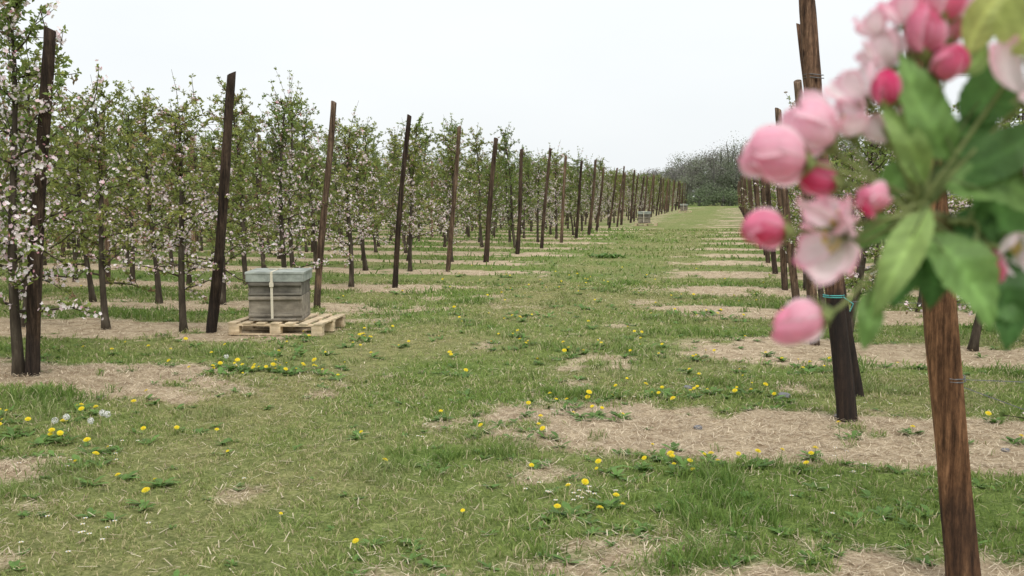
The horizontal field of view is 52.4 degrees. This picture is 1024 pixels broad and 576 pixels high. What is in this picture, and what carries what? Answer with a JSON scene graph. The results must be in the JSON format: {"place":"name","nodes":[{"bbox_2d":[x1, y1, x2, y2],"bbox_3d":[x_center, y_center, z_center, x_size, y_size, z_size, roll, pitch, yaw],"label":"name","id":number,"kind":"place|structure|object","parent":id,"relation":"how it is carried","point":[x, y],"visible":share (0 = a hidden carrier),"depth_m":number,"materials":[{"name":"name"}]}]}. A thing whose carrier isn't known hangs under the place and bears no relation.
{"place":"outdoors","nodes":[
{"label":"outdoors","id":0,"kind":"place"},
{"bbox_2d":[0,199,1023,575],"bbox_3d":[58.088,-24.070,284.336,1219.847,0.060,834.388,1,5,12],"label":"ground","id":1,"kind":"structure","parent":0,"point":[714,217],"depth_m":6.67,"materials":[{"name":"plant"}]},
{"bbox_2d":[0,86,77,300],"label":"apple tree","id":2,"kind":"object","parent":1,"relation":"on","point":[50,200],"visible":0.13,"depth_m":14.59,"materials":[{"name":"green plant"}]},
{"bbox_2d":[24,26,55,376],"bbox_3d":[-3.826,-0.618,8.430,0.420,2.942,0.131,2,5,19],"label":"wooden post","id":3,"kind":"object","parent":1,"relation":"on","point":[33,334],"visible":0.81,"depth_m":8.39,"materials":[{"name":"brown wood"}]},
{"bbox_2d":[0,43,96,326],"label":"apple tree","id":4,"kind":"object","parent":1,"relation":"on","point":[57,185],"visible":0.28,"depth_m":11.62,"materials":[{"name":"green plant"}]},
{"bbox_2d":[0,0,120,376],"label":"apple tree","id":5,"kind":"object","parent":1,"relation":"on","point":[11,14],"visible":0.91,"depth_m":8.36,"materials":[{"name":"green plant"}]},
{"bbox_2d":[25,91,136,301],"bbox_3d":[-6.010,-1.216,14.390,1.520,3.016,1.463,-1,5,-11],"label":"apple tree","id":6,"kind":"object","parent":1,"relation":"on","point":[91,290],"visible":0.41,"depth_m":14.37,"materials":[{"name":"green plant"}]},
{"bbox_2d":[43,124,125,281],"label":"apple tree","id":7,"kind":"object","parent":1,"relation":"on","point":[67,185],"visible":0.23,"depth_m":17.72,"materials":[{"name":"green plant"}]},
{"bbox_2d":[25,75,173,329],"bbox_3d":[-4.633,-0.909,11.725,1.463,2.892,1.520,-1,5,-9],"label":"apple tree","id":8,"kind":"object","parent":1,"relation":"on","point":[100,153],"visible":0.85,"depth_m":11.66,"materials":[{"name":"green plant"}]},
{"bbox_2d":[99,113,110,281],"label":"wooden post","id":9,"kind":"object","parent":1,"relation":"on","point":[107,247],"visible":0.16,"depth_m":17.73,"materials":[{"name":"brown wood"}]},
{"bbox_2d":[92,121,160,257],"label":"apple tree","id":10,"kind":"object","parent":1,"relation":"on","point":[117,179],"visible":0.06,"depth_m":24.64,"materials":[{"name":"green plant"}]},
{"bbox_2d":[76,91,178,281],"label":"apple tree","id":11,"kind":"object","parent":1,"relation":"on","point":[128,160],"visible":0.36,"depth_m":17.48,"materials":[{"name":"green plant"}]},
{"bbox_2d":[90,97,172,263],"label":"apple tree","id":12,"kind":"object","parent":1,"relation":"on","point":[127,254],"visible":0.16,"depth_m":21.55,"materials":[{"name":"green plant"}]},
{"bbox_2d":[103,80,215,303],"bbox_3d":[-4.813,-1.247,14.167,1.583,3.093,1.420,2,5,17],"label":"apple tree","id":13,"kind":"object","parent":1,"relation":"on","point":[148,198],"visible":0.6,"depth_m":14.08,"materials":[{"name":"green plant"}]},
{"bbox_2d":[105,69,236,332],"bbox_3d":[-3.680,-0.902,11.272,1.394,2.959,1.206,-2,5,-18],"label":"apple tree","id":14,"kind":"object","parent":1,"relation":"on","point":[177,124],"visible":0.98,"depth_m":11.28,"materials":[{"name":"green plant"}]},
{"bbox_2d":[137,132,207,267],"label":"apple tree","id":15,"kind":"object","parent":1,"relation":"on","point":[164,175],"visible":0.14,"depth_m":21.17,"materials":[{"name":"green plant"}]},
{"bbox_2d":[142,136,215,248],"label":"apple tree","id":16,"kind":"object","parent":1,"relation":"on","point":[196,158],"visible":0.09,"depth_m":24.25,"materials":[{"name":"green plant"}]},
{"bbox_2d":[148,102,217,284],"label":"apple tree","id":17,"kind":"object","parent":1,"relation":"on","point":[189,279],"visible":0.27,"depth_m":17.31,"materials":[{"name":"green plant"}]},
{"bbox_2d":[190,137,196,267],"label":"wooden post","id":18,"kind":"object","parent":1,"relation":"on","point":[193,231],"visible":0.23,"depth_m":21.12,"materials":[{"name":"brown wood"}]},
{"bbox_2d":[178,122,220,250],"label":"apple tree","id":19,"kind":"object","parent":1,"relation":"on","point":[200,237],"visible":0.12,"depth_m":27.76,"materials":[{"name":"green plant"}]},
{"bbox_2d":[161,117,268,304],"bbox_3d":[-3.670,-0.997,13.979,1.614,2.620,1.383,1,5,13],"label":"apple tree","id":20,"kind":"object","parent":1,"relation":"on","point":[219,137],"visible":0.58,"depth_m":14.08,"materials":[{"name":"green plant"}]},
{"bbox_2d":[177,137,256,253],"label":"apple tree","id":21,"kind":"object","parent":1,"relation":"on","point":[202,175],"visible":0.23,"depth_m":20.96,"materials":[{"name":"green plant"}]},
{"bbox_2d":[206,71,235,332],"bbox_3d":[-3.172,-0.852,11.269,0.448,2.942,0.129,2,5,17],"label":"wooden post","id":22,"kind":"object","parent":1,"relation":"on","point":[215,287],"visible":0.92,"depth_m":11.22,"materials":[{"name":"brown wood"}]},
{"bbox_2d":[196,121,268,258],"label":"apple tree","id":23,"kind":"object","parent":1,"relation":"on","point":[234,163],"visible":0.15,"depth_m":24.13,"materials":[{"name":"green plant"}]},
{"bbox_2d":[207,75,292,285],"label":"apple tree","id":24,"kind":"object","parent":1,"relation":"on","point":[241,186],"visible":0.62,"depth_m":17.19,"materials":[{"name":"green plant"}]},
{"bbox_2d":[235,147,287,251],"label":"apple tree","id":25,"kind":"object","parent":1,"relation":"on","point":[268,175],"visible":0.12,"depth_m":27.23,"materials":[{"name":"green plant"}]},
{"bbox_2d":[233,101,296,267],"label":"apple tree","id":26,"kind":"object","parent":1,"relation":"on","point":[254,180],"visible":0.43,"depth_m":20.72,"materials":[{"name":"green plant"}]},
{"bbox_2d":[226,78,333,267],"bbox_3d":[-3.113,-1.231,13.750,1.166,3.138,1.348,-4,6,-37],"label":"apple tree","id":27,"kind":"object","parent":1,"relation":"on","point":[281,196],"visible":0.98,"depth_m":13.63,"materials":[{"name":"green plant"}]},
{"bbox_2d":[251,123,308,258],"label":"apple tree","id":28,"kind":"object","parent":1,"relation":"on","point":[273,170],"visible":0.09,"depth_m":23.70,"materials":[{"name":"green plant"}]},
{"bbox_2d":[242,67,327,267],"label":"apple tree","id":29,"kind":"object","parent":1,"relation":"on","point":[290,207],"visible":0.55,"depth_m":17.07,"materials":[{"name":"green plant"}]},
{"bbox_2d":[228,313,345,335],"bbox_3d":[-2.469,0.399,11.507,1.039,0.138,0.902,1,5,7],"label":"pallet","id":30,"kind":"object","parent":1,"relation":"on","point":[320,326],"visible":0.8,"depth_m":11.13,"materials":[{"name":"brown wood"}]},
{"bbox_2d":[245,268,312,320],"bbox_3d":[-2.559,0.055,11.459,0.629,0.546,0.678,0,5,-2],"label":"beehive","id":31,"kind":"object","parent":30,"relation":"on","point":[278,294],"visible":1,"depth_m":11.19,"materials":[{"name":"grey wood"}]},
{"bbox_2d":[283,136,317,251],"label":"apple tree","id":32,"kind":"object","parent":1,"relation":"on","point":[305,245],"visible":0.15,"depth_m":27.03,"materials":[{"name":"green plant"}]},
{"bbox_2d":[264,98,355,268],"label":"apple tree","id":33,"kind":"object","parent":1,"relation":"on","point":[305,131],"visible":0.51,"depth_m":20.48,"materials":[{"name":"green plant"}]},
{"bbox_2d":[295,142,343,259],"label":"apple tree","id":34,"kind":"object","parent":1,"relation":"on","point":[318,189],"visible":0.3,"depth_m":23.44,"materials":[{"name":"green plant"}]},
{"bbox_2d":[313,101,336,308],"bbox_3d":[-2.463,-1.028,13.681,0.359,2.842,0.104,0,5,-1],"label":"wooden post","id":35,"kind":"object","parent":1,"relation":"on","point":[322,232],"visible":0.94,"depth_m":13.65,"materials":[{"name":"brown wood"}]},
{"bbox_2d":[313,131,349,242],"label":"apple tree","id":36,"kind":"object","parent":1,"relation":"on","point":[331,172],"visible":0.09,"depth_m":30.05,"materials":[{"name":"green plant"}]},
{"bbox_2d":[308,135,366,251],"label":"apple tree","id":37,"kind":"object","parent":1,"relation":"on","point":[336,171],"visible":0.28,"depth_m":26.72,"materials":[{"name":"green plant"}]},
{"bbox_2d":[310,101,391,286],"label":"apple tree","id":38,"kind":"object","parent":1,"relation":"on","point":[346,146],"visible":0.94,"depth_m":16.82,"materials":[{"name":"green plant"}]},
{"bbox_2d":[318,124,397,270],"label":"apple tree","id":39,"kind":"object","parent":1,"relation":"on","point":[357,179],"visible":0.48,"depth_m":20.35,"materials":[{"name":"green plant"}]},
{"bbox_2d":[335,109,392,259],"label":"apple tree","id":40,"kind":"object","parent":1,"relation":"on","point":[373,128],"visible":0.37,"depth_m":23.45,"materials":[{"name":"green plant"}]},
{"bbox_2d":[350,155,403,252],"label":"apple tree","id":41,"kind":"object","parent":1,"relation":"on","point":[375,235],"visible":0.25,"depth_m":26.80,"materials":[{"name":"green plant"}]},
{"bbox_2d":[363,141,395,246],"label":"apple tree","id":42,"kind":"object","parent":1,"relation":"on","point":[375,152],"visible":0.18,"depth_m":29.71,"materials":[{"name":"green plant"}]},
{"bbox_2d":[378,140,405,240],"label":"apple tree","id":43,"kind":"object","parent":1,"relation":"on","point":[384,178],"visible":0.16,"depth_m":33.32,"materials":[{"name":"green plant"}]},
{"bbox_2d":[366,126,426,252],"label":"apple tree","id":44,"kind":"object","parent":1,"relation":"on","point":[386,165],"visible":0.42,"depth_m":26.45,"materials":[{"name":"green plant"}]},
{"bbox_2d":[392,114,411,287],"bbox_3d":[-1.766,-1.318,16.619,0.358,2.881,0.113,1,5,12],"label":"wooden post","id":45,"kind":"object","parent":1,"relation":"on","point":[399,213],"visible":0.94,"depth_m":16.58,"materials":[{"name":"brown wood"}]},
{"bbox_2d":[383,158,431,245],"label":"apple tree","id":46,"kind":"object","parent":1,"relation":"on","point":[407,241],"visible":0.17,"depth_m":29.62,"materials":[{"name":"green plant"}]},
{"bbox_2d":[380,112,439,260],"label":"apple tree","id":47,"kind":"object","parent":1,"relation":"on","point":[415,130],"visible":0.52,"depth_m":23.10,"materials":[{"name":"green plant"}]},
{"bbox_2d":[373,121,449,271],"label":"apple tree","id":48,"kind":"object","parent":1,"relation":"on","point":[412,227],"visible":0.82,"depth_m":20.14,"materials":[{"name":"green plant"}]},
{"bbox_2d":[404,125,443,240],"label":"apple tree","id":49,"kind":"object","parent":1,"relation":"on","point":[428,145],"visible":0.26,"depth_m":33.20,"materials":[{"name":"green plant"}]},
{"bbox_2d":[407,146,469,246],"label":"apple tree","id":50,"kind":"object","parent":1,"relation":"on","point":[447,218],"visible":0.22,"depth_m":29.37,"materials":[{"name":"green plant"}]},
{"bbox_2d":[419,115,479,261],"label":"apple tree","id":51,"kind":"object","parent":1,"relation":"on","point":[451,157],"visible":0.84,"depth_m":22.88,"materials":[{"name":"green plant"}]},
{"bbox_2d":[415,113,485,226],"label":"apple tree","id":52,"kind":"object","parent":1,"relation":"on","point":[452,129],"visible":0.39,"depth_m":25.98,"materials":[{"name":"green plant"}]},
{"bbox_2d":[446,126,460,271],"bbox_3d":[-1.133,-1.645,19.995,0.344,2.922,0.099,1,5,14],"label":"wooden post","id":53,"kind":"object","parent":1,"relation":"on","point":[451,229],"visible":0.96,"depth_m":19.96,"materials":[{"name":"brown wood"}]},
{"bbox_2d":[434,150,483,237],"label":"apple tree","id":54,"kind":"object","parent":1,"relation":"on","point":[465,212],"visible":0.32,"depth_m":36.13,"materials":[{"name":"green plant"}]},
{"bbox_2d":[442,159,512,244],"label":"apple tree","id":55,"kind":"object","parent":1,"relation":"on","point":[486,175],"visible":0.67,"depth_m":26.02,"materials":[{"name":"green plant"}]},
{"bbox_2d":[74,131,887,205],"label":"woodland","id":56,"kind":"object","parent":1,"relation":"on","point":[716,184],"visible":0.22,"depth_m":153.44,"materials":[{"name":"green plant"}]},
{"bbox_2d":[459,123,504,247],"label":"apple tree","id":57,"kind":"object","parent":1,"relation":"on","point":[477,158],"visible":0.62,"depth_m":29.33,"materials":[{"name":"green plant"}]},
{"bbox_2d":[464,154,504,241],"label":"apple tree","id":58,"kind":"object","parent":1,"relation":"on","point":[484,214],"visible":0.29,"depth_m":32.91,"materials":[{"name":"green plant"}]},
{"bbox_2d":[483,137,497,261],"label":"wooden post","id":59,"kind":"object","parent":1,"relation":"on","point":[489,209],"visible":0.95,"depth_m":22.75,"materials":[{"name":"brown wood"}]},
{"bbox_2d":[476,135,509,236],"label":"apple tree","id":60,"kind":"object","parent":1,"relation":"on","point":[496,200],"visible":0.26,"depth_m":36.04,"materials":[{"name":"green plant"}]},
{"bbox_2d":[479,122,538,247],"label":"apple tree","id":61,"kind":"object","parent":1,"relation":"on","point":[511,166],"visible":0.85,"depth_m":28.92,"materials":[{"name":"green plant"}]},
{"bbox_2d":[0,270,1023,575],"bbox_3d":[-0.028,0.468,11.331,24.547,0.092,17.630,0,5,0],"label":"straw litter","id":62,"kind":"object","parent":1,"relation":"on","point":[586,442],"visible":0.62,"depth_m":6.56,"materials":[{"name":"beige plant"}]},
{"bbox_2d":[0,253,1023,575],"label":"weeds","id":63,"kind":"object","parent":1,"relation":"on","point":[44,439],"visible":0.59,"depth_m":6.41,"materials":[{"name":"green plant"}]},
{"bbox_2d":[0,264,1023,562],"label":"dandelions","id":64,"kind":"object","parent":1,"relation":"on","point":[354,540],"visible":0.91,"depth_m":6.44,"materials":[{"name":"yellow plant"}]},
{"bbox_2d":[0,73,1023,409],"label":"trellis wires","id":65,"kind":"object","parent":1,"relation":"on","point":[964,379],"visible":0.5,"depth_m":13.81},
{"bbox_2d":[493,154,533,241],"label":"apple tree","id":66,"kind":"object","parent":1,"relation":"on","point":[509,230],"visible":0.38,"depth_m":32.75,"materials":[{"name":"green plant"}]},
{"bbox_2d":[515,148,522,253],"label":"wooden post","id":67,"kind":"object","parent":1,"relation":"on","point":[518,241],"visible":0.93,"depth_m":25.89,"materials":[{"name":"brown wood"}]},
{"bbox_2d":[505,146,537,233],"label":"apple tree","id":68,"kind":"object","parent":1,"relation":"on","point":[515,158],"visible":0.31,"depth_m":39.23,"materials":[{"name":"green plant"}]},
{"bbox_2d":[500,146,552,237],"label":"apple tree","id":69,"kind":"object","parent":1,"relation":"on","point":[528,178],"visible":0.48,"depth_m":35.90,"materials":[{"name":"green plant"}]},
{"bbox_2d":[514,148,557,241],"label":"apple tree","id":70,"kind":"object","parent":1,"relation":"on","point":[536,175],"visible":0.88,"depth_m":32.49,"materials":[{"name":"green plant"}]},
{"bbox_2d":[540,147,551,247],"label":"wooden post","id":71,"kind":"object","parent":1,"relation":"on","point":[545,202],"visible":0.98,"depth_m":28.92,"materials":[{"name":"brown wood"}]},
{"bbox_2d":[526,159,573,234],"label":"apple tree","id":72,"kind":"object","parent":1,"relation":"on","point":[549,208],"visible":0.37,"depth_m":38.75,"materials":[{"name":"green plant"}]},
{"bbox_2d":[540,143,577,238],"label":"apple tree","id":73,"kind":"object","parent":1,"relation":"on","point":[555,177],"visible":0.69,"depth_m":35.48,"materials":[{"name":"green plant"}]},
{"bbox_2d":[560,155,566,242],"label":"wooden post","id":74,"kind":"object","parent":1,"relation":"on","point":[563,201],"visible":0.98,"depth_m":32.33,"materials":[{"name":"brown wood"}]},
{"bbox_2d":[556,166,589,234],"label":"apple tree","id":75,"kind":"object","parent":1,"relation":"on","point":[573,185],"visible":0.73,"depth_m":38.68,"materials":[{"name":"green plant"}]},
{"bbox_2d":[574,160,582,238],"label":"wooden post","id":76,"kind":"object","parent":1,"relation":"on","point":[578,205],"visible":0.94,"depth_m":35.42,"materials":[{"name":"brown wood"}]},
{"bbox_2d":[559,146,601,231],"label":"apple tree","id":77,"kind":"object","parent":1,"relation":"on","point":[578,160],"visible":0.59,"depth_m":41.83,"materials":[{"name":"green plant"}]},
{"bbox_2d":[577,160,600,228],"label":"apple tree","id":78,"kind":"object","parent":1,"relation":"on","point":[588,172],"visible":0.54,"depth_m":44.93,"materials":[{"name":"green plant"}]},
{"bbox_2d":[587,159,596,234],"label":"wooden post","id":79,"kind":"object","parent":1,"relation":"on","point":[592,201],"visible":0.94,"depth_m":38.55,"materials":[{"name":"brown wood"}]},
{"bbox_2d":[583,171,611,226],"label":"apple tree","id":80,"kind":"object","parent":1,"relation":"on","point":[597,192],"visible":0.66,"depth_m":48.03,"materials":[{"name":"green plant"}]},
{"bbox_2d":[595,167,604,231],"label":"wooden post","id":81,"kind":"object","parent":1,"relation":"on","point":[599,207],"visible":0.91,"depth_m":41.67,"materials":[{"name":"brown wood"}]},
{"bbox_2d":[598,169,621,224],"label":"apple tree","id":82,"kind":"object","parent":1,"relation":"on","point":[607,201],"visible":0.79,"depth_m":51.13,"materials":[{"name":"green plant"}]},
{"bbox_2d":[595,168,625,222],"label":"apple tree","id":83,"kind":"object","parent":1,"relation":"on","point":[618,187],"visible":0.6,"depth_m":54.22,"materials":[{"name":"green plant"}]},
{"bbox_2d":[622,171,643,219],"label":"apple tree","id":84,"kind":"object","parent":1,"relation":"on","point":[629,188],"visible":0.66,"depth_m":60.51,"materials":[{"name":"green plant"}]},
{"bbox_2d":[634,223,657,225],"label":"pallet","id":85,"kind":"object","parent":1,"relation":"on","point":[645,224],"visible":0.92,"depth_m":49.55,"materials":[{"name":"brown wood"}]},
{"bbox_2d":[637,211,650,222],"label":"beehive","id":86,"kind":"object","parent":85,"relation":"on","point":[644,217],"visible":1,"depth_m":49.56,"materials":[{"name":"grey wood"}]},
{"bbox_2d":[761,178,769,262],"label":"wooden post","id":87,"kind":"object","parent":1,"relation":"on","point":[767,251],"visible":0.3,"depth_m":22.64,"materials":[{"name":"brown wood"}]},
{"bbox_2d":[765,180,777,273],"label":"wooden post","id":88,"kind":"object","parent":1,"relation":"on","point":[772,251],"visible":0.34,"depth_m":19.56,"materials":[{"name":"brown wood"}]},
{"bbox_2d":[754,183,801,250],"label":"apple tree","id":89,"kind":"object","parent":1,"relation":"on","point":[774,192],"visible":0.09,"depth_m":19.50,"materials":[{"name":"green plant"}]},
{"bbox_2d":[776,184,787,289],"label":"wooden post","id":90,"kind":"object","parent":1,"relation":"on","point":[783,269],"visible":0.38,"depth_m":16.46,"materials":[{"name":"brown wood"}]},
{"bbox_2d":[775,108,799,299],"bbox_3d":[3.573,-0.949,13.420,0.412,2.732,0.124,1,5,12],"label":"wooden post","id":91,"kind":"object","parent":1,"relation":"on","point":[795,293],"visible":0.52,"depth_m":13.40,"materials":[{"name":"brown wood"}]},
{"bbox_2d":[794,79,819,345],"bbox_3d":[2.925,-0.681,10.304,0.329,2.743,0.116,1,5,12],"label":"wooden post","id":92,"kind":"object","parent":1,"relation":"on","point":[811,288],"visible":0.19,"depth_m":10.31,"materials":[{"name":"brown wood"}]},
{"bbox_2d":[776,91,848,289],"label":"apple tree","id":93,"kind":"object","parent":1,"relation":"on","point":[801,219],"visible":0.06,"depth_m":16.33,"materials":[{"name":"green plant"}]},
{"bbox_2d":[776,154,875,303],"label":"apple tree","id":94,"kind":"object","parent":1,"relation":"on","point":[796,186],"visible":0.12,"depth_m":13.43,"materials":[{"name":"green plant"}]},
{"bbox_2d":[799,0,857,421],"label":"wooden post","id":95,"kind":"object","parent":1,"relation":"on","point":[844,389],"visible":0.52,"depth_m":6.80,"materials":[{"name":"brown wood"}]},
{"bbox_2d":[796,23,863,396],"bbox_3d":[2.347,-0.504,7.626,0.576,2.842,0.120,1,5,12],"label":"wooden post","id":96,"kind":"object","parent":1,"relation":"on","point":[859,391],"visible":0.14,"depth_m":7.62,"materials":[{"name":"brown wood"}]},
{"bbox_2d":[784,101,895,330],"bbox_3d":[3.318,-0.768,10.182,1.313,2.874,1.073,0,5,5],"label":"apple tree","id":97,"kind":"object","parent":1,"relation":"on","point":[855,280],"visible":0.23,"depth_m":10.25,"materials":[{"name":"green plant"}]},
{"bbox_2d":[829,135,857,203],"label":"apple tree","id":98,"kind":"object","parent":1,"relation":"on","point":[838,158],"visible":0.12,"depth_m":22.29,"materials":[{"name":"green plant"}]},
{"bbox_2d":[837,142,874,273],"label":"apple tree","id":99,"kind":"object","parent":1,"relation":"on","point":[852,155],"visible":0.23,"depth_m":19.12,"materials":[{"name":"green plant"}]},
{"bbox_2d":[854,140,900,288],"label":"apple tree","id":100,"kind":"object","parent":1,"relation":"on","point":[879,243],"visible":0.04,"depth_m":16.07,"materials":[{"name":"green plant"}]},
{"bbox_2d":[866,82,959,312],"bbox_3d":[5.206,-1.186,13.118,0.963,3.183,1.466,-3,6,-27],"label":"apple tree","id":101,"kind":"object","parent":1,"relation":"on","point":[919,302],"depth_m":13.23,"materials":[{"name":"green plant"}]},
{"bbox_2d":[904,33,980,575],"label":"wooden post","id":102,"kind":"object","parent":1,"relation":"on","point":[947,398],"visible":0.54,"depth_m":3.92,"materials":[{"name":"brown wood"}]},
{"bbox_2d":[903,57,1023,351],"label":"apple tree","id":103,"kind":"object","parent":1,"relation":"on","point":[973,343],"visible":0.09,"depth_m":10.04,"materials":[{"name":"green plant"}]},
{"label":"apple tree","id":104,"kind":"object","parent":1,"relation":"on","visible":0},
{"bbox_2d":[737,0,1023,350],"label":"apple blossom branch","id":105,"kind":"object","parent":104,"relation":"attached to","point":[972,256],"visible":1,"depth_m":0.49,"materials":[{"name":"pink plant"}]},
{"bbox_2d":[0,226,1023,575],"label":"grass","id":106,"kind":"structure","parent":0,"point":[486,390],"depth_m":7.06,"materials":[{"name":"plant"}]},
{"bbox_2d":[0,0,1023,196],"label":"sky","id":107,"kind":"structure","parent":0,"point":[631,84],"materials":[{"name":"white"}]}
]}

